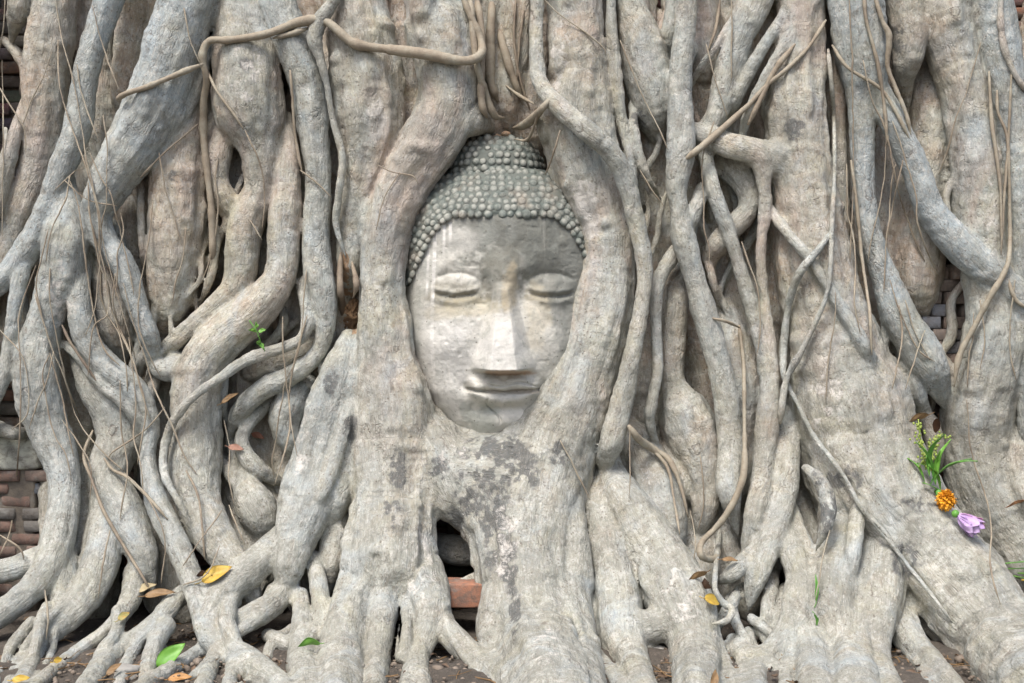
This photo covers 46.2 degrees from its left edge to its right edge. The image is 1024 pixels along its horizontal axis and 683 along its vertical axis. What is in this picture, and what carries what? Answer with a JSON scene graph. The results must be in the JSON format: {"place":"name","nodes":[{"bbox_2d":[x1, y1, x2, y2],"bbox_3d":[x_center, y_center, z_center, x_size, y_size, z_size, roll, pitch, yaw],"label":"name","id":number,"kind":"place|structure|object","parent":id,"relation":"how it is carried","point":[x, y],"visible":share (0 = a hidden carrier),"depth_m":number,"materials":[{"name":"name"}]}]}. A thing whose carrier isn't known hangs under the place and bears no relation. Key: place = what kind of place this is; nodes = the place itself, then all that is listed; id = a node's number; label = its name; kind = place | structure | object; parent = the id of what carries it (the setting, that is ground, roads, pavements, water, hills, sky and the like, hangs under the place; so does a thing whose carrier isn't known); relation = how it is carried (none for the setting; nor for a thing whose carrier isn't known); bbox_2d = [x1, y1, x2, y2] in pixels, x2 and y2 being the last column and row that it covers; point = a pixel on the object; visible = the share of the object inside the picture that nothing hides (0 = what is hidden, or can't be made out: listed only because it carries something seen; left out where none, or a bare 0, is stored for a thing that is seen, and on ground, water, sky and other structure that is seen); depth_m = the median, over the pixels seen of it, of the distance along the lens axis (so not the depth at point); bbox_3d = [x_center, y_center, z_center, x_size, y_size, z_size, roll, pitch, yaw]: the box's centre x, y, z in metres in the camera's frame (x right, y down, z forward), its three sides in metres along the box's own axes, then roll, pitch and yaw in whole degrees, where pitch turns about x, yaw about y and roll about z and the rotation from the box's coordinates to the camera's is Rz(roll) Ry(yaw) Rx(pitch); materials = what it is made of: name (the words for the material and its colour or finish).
{"place":"outdoors","nodes":[
{"label":"outdoors","id":0,"kind":"place"},
{"bbox_2d":[0,600,976,682],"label":"ground","id":1,"kind":"structure","parent":0,"point":[465,619],"depth_m":2.66,"materials":[{"name":"soil"}]},
{"bbox_2d":[0,437,46,613],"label":"brick pier","id":2,"kind":"structure","parent":1,"relation":"on","point":[19,503],"depth_m":3.04,"materials":[{"name":"brick"}]},
{"bbox_2d":[102,662,121,677],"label":"leaf","id":3,"kind":"object","parent":1,"relation":"on","point":[112,669],"visible":1,"depth_m":2.46,"materials":[{"name":"brown plant"}]},
{"bbox_2d":[113,663,140,679],"bbox_3d":[-0.808,0.697,2.524,0.059,0.038,0.078,0,0,0],"label":"stone","id":4,"kind":"object","parent":1,"relation":"on","point":[129,668],"visible":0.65,"depth_m":2.50,"materials":[{"name":"grey stone"}]},
{"bbox_2d":[165,672,191,680],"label":"leaf","id":5,"kind":"object","parent":1,"relation":"on","point":[182,676],"visible":1,"depth_m":2.48,"materials":[{"name":"orange plant"}]},
{"bbox_2d":[0,625,965,682],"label":"leaf litter","id":6,"kind":"object","parent":1,"relation":"on","point":[660,674],"visible":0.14,"depth_m":2.54,"materials":[{"name":"brown plant"}]},
{"bbox_2d":[0,608,969,682],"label":"dead twigs","id":7,"kind":"object","parent":1,"relation":"on","point":[663,672],"visible":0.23,"depth_m":2.56,"materials":[{"name":"brown wood"}]},
{"bbox_2d":[5,620,980,682],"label":"soil crumbs","id":8,"kind":"object","parent":1,"relation":"on","point":[957,659],"visible":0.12,"depth_m":2.56,"materials":[{"name":"brown soil"}]},
{"bbox_2d":[0,0,1023,682],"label":"fig tree","id":9,"kind":"object","parent":1,"relation":"on","point":[782,210],"visible":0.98,"depth_m":2.92,"materials":[{"name":"grey plant"}]},
{"bbox_2d":[7,674,29,682],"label":"leaf","id":10,"kind":"object","parent":9,"relation":"on","point":[18,678],"visible":1,"depth_m":2.39,"materials":[{"name":"yellow plant"}]},
{"bbox_2d":[50,656,61,662],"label":"leaf","id":11,"kind":"object","parent":9,"relation":"on","point":[57,659],"visible":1,"depth_m":2.52,"materials":[{"name":"yellow plant"}]},
{"bbox_2d":[114,612,129,621],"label":"leaf","id":12,"kind":"object","parent":9,"relation":"on","point":[122,615],"visible":1,"depth_m":2.69,"materials":[{"name":"yellow plant"}]},
{"bbox_2d":[139,583,156,591],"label":"leaf","id":13,"kind":"object","parent":9,"relation":"on","point":[144,587],"visible":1,"depth_m":2.80,"materials":[{"name":"beige plant"}]},
{"bbox_2d":[138,588,174,597],"bbox_3d":[-0.817,0.578,2.755,0.086,0.019,0.017,0,0,-5],"label":"leaf","id":14,"kind":"object","parent":9,"relation":"on","point":[156,592],"visible":1,"depth_m":2.76,"materials":[{"name":"brown plant"}]},
{"bbox_2d":[156,643,184,666],"bbox_3d":[-0.734,0.675,2.557,0.074,0.056,0.021,0,0,-17],"label":"leaf","id":15,"kind":"object","parent":9,"relation":"on","point":[168,653],"visible":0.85,"depth_m":2.56,"materials":[{"name":"green plant"}]},
{"bbox_2d":[197,570,211,576],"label":"leaf","id":16,"kind":"object","parent":9,"relation":"on","point":[200,573],"visible":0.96,"depth_m":2.75,"materials":[{"name":"brown plant"}]},
{"bbox_2d":[196,565,231,583],"bbox_3d":[-0.681,0.533,2.734,0.084,0.042,0.024,0,0,-11],"label":"leaf","id":17,"kind":"object","parent":9,"relation":"on","point":[216,572],"visible":1,"depth_m":2.74,"materials":[{"name":"yellow plant"}]},
{"bbox_2d":[217,392,238,405],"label":"leaf","id":18,"kind":"object","parent":9,"relation":"on","point":[227,398],"visible":1,"depth_m":2.97,"materials":[{"name":"brown plant"}]},
{"bbox_2d":[225,444,243,449],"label":"leaf","id":19,"kind":"object","parent":9,"relation":"on","point":[234,447],"visible":1,"depth_m":2.96,"materials":[{"name":"pink plant"}]},
{"bbox_2d":[249,320,265,351],"bbox_3d":[-0.620,-0.014,2.916,0.043,0.076,0.034,0,0,0],"label":"seedling","id":20,"kind":"object","parent":9,"relation":"on","point":[260,344],"visible":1,"depth_m":2.92,"materials":[{"name":"green plant"}]},
{"bbox_2d":[251,432,263,438],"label":"leaf","id":21,"kind":"object","parent":9,"relation":"on","point":[257,435],"visible":0.93,"depth_m":3.06,"materials":[{"name":"brown plant"}]},
{"bbox_2d":[298,637,323,646],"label":"leaf","id":22,"kind":"object","parent":9,"relation":"on","point":[308,641],"visible":1,"depth_m":2.55,"materials":[{"name":"green plant"}]},
{"bbox_2d":[447,577,481,607],"bbox_3d":[-0.103,0.588,2.815,0.303,0.058,0.093,0,0,0],"label":"brick","id":23,"kind":"object","parent":9,"relation":"on","point":[465,593],"visible":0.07,"depth_m":2.77,"materials":[{"name":"brick"}]},
{"bbox_2d":[405,134,586,432],"bbox_3d":[-0.021,-0.133,3.033,0.533,0.782,0.430,0,0,0],"label":"stone statue","id":24,"kind":"object","parent":9,"relation":"on","point":[497,253],"visible":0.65,"depth_m":2.92,"materials":[{"name":"grey stone"}]},
{"bbox_2d":[494,131,510,136],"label":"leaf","id":25,"kind":"object","parent":24,"relation":"on","point":[506,133],"visible":0.32,"depth_m":3.04,"materials":[{"name":"brown plant"}]},
{"bbox_2d":[689,569,710,579],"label":"leaf","id":26,"kind":"object","parent":9,"relation":"on","point":[698,574],"visible":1,"depth_m":2.71,"materials":[{"name":"brown plant"}]},
{"bbox_2d":[702,578,711,588],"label":"leaf","id":27,"kind":"object","parent":9,"relation":"on","point":[705,583],"visible":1,"depth_m":2.71,"materials":[{"name":"brown plant"}]},
{"bbox_2d":[699,593,719,604],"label":"leaf","id":28,"kind":"object","parent":9,"relation":"on","point":[710,598],"visible":1,"depth_m":2.68,"materials":[{"name":"yellow plant"}]},
{"bbox_2d":[710,669,718,682],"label":"leaf","id":29,"kind":"object","parent":9,"relation":"on","point":[714,678],"visible":1,"depth_m":2.28,"materials":[{"name":"brown plant"}]},
{"bbox_2d":[717,556,737,560],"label":"leaf","id":30,"kind":"object","parent":9,"relation":"on","point":[728,558],"visible":1,"depth_m":2.77,"materials":[{"name":"brown plant"}]},
{"bbox_2d":[812,611,818,625],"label":"leaf","id":31,"kind":"object","parent":9,"relation":"on","point":[816,618],"visible":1,"depth_m":2.65,"materials":[{"name":"green plant"}]},
{"bbox_2d":[814,574,818,607],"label":"leaf","id":32,"kind":"object","parent":9,"relation":"on","point":[816,582],"visible":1,"depth_m":2.69,"materials":[{"name":"green plant"}]},
{"bbox_2d":[909,419,931,470],"bbox_3d":[0.961,0.243,2.816,0.054,0.121,0.025,0,0,41],"label":"budding stem","id":33,"kind":"object","parent":9,"relation":"attached to","point":[921,442],"visible":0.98,"depth_m":2.81,"materials":[{"name":"green plant"}]},
{"bbox_2d":[910,412,934,421],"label":"leaf","id":34,"kind":"object","parent":9,"relation":"on","point":[919,416],"visible":0.99,"depth_m":2.90,"materials":[{"name":"brown plant"}]},
{"bbox_2d":[932,414,940,432],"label":"leaf","id":35,"kind":"object","parent":9,"relation":"hanging from","point":[936,424],"visible":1,"depth_m":2.99,"materials":[{"name":"brown plant"}]},
{"bbox_2d":[927,431,950,460],"bbox_3d":[1.003,0.257,2.844,0.087,0.089,0.039,0,0,-42],"label":"budding stem","id":36,"kind":"object","parent":9,"relation":"attached to","point":[937,445],"visible":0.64,"depth_m":2.83,"materials":[{"name":"green plant"}]},
{"bbox_2d":[907,434,977,492],"bbox_3d":[1.010,0.303,2.795,0.169,0.183,0.086,0,0,0],"label":"grass tuft","id":37,"kind":"object","parent":9,"relation":"on","point":[934,467],"visible":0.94,"depth_m":2.79,"materials":[{"name":"green plant"}]},
{"bbox_2d":[935,489,956,511],"bbox_3d":[1.004,0.367,2.776,0.047,0.055,0.049,0,0,31],"label":"marigold","id":38,"kind":"object","parent":9,"relation":"on","point":[946,500],"visible":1,"depth_m":2.77,"materials":[{"name":"orange plant"}]},
{"bbox_2d":[951,510,984,537],"bbox_3d":[1.046,0.418,2.739,0.072,0.063,0.054,0,0,0],"label":"lilac flower","id":39,"kind":"object","parent":9,"relation":"on","point":[970,525],"visible":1,"depth_m":2.73,"materials":[{"name":"purple plant"}]},
{"bbox_2d":[1005,561,1023,580],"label":"grass tuft","id":40,"kind":"object","parent":9,"relation":"on","point":[1016,568],"visible":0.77,"depth_m":2.88,"materials":[{"name":"green plant"}]},
{"bbox_2d":[1005,500,1023,507],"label":"leaf","id":41,"kind":"object","parent":9,"relation":"on","point":[1016,502],"visible":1,"depth_m":2.91,"materials":[{"name":"brown plant"}]},
{"bbox_2d":[0,0,1023,600],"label":"brick wall","id":42,"kind":"structure","parent":1,"relation":"on","point":[936,322],"depth_m":3.16,"materials":[{"name":"brown brick"}]}
]}

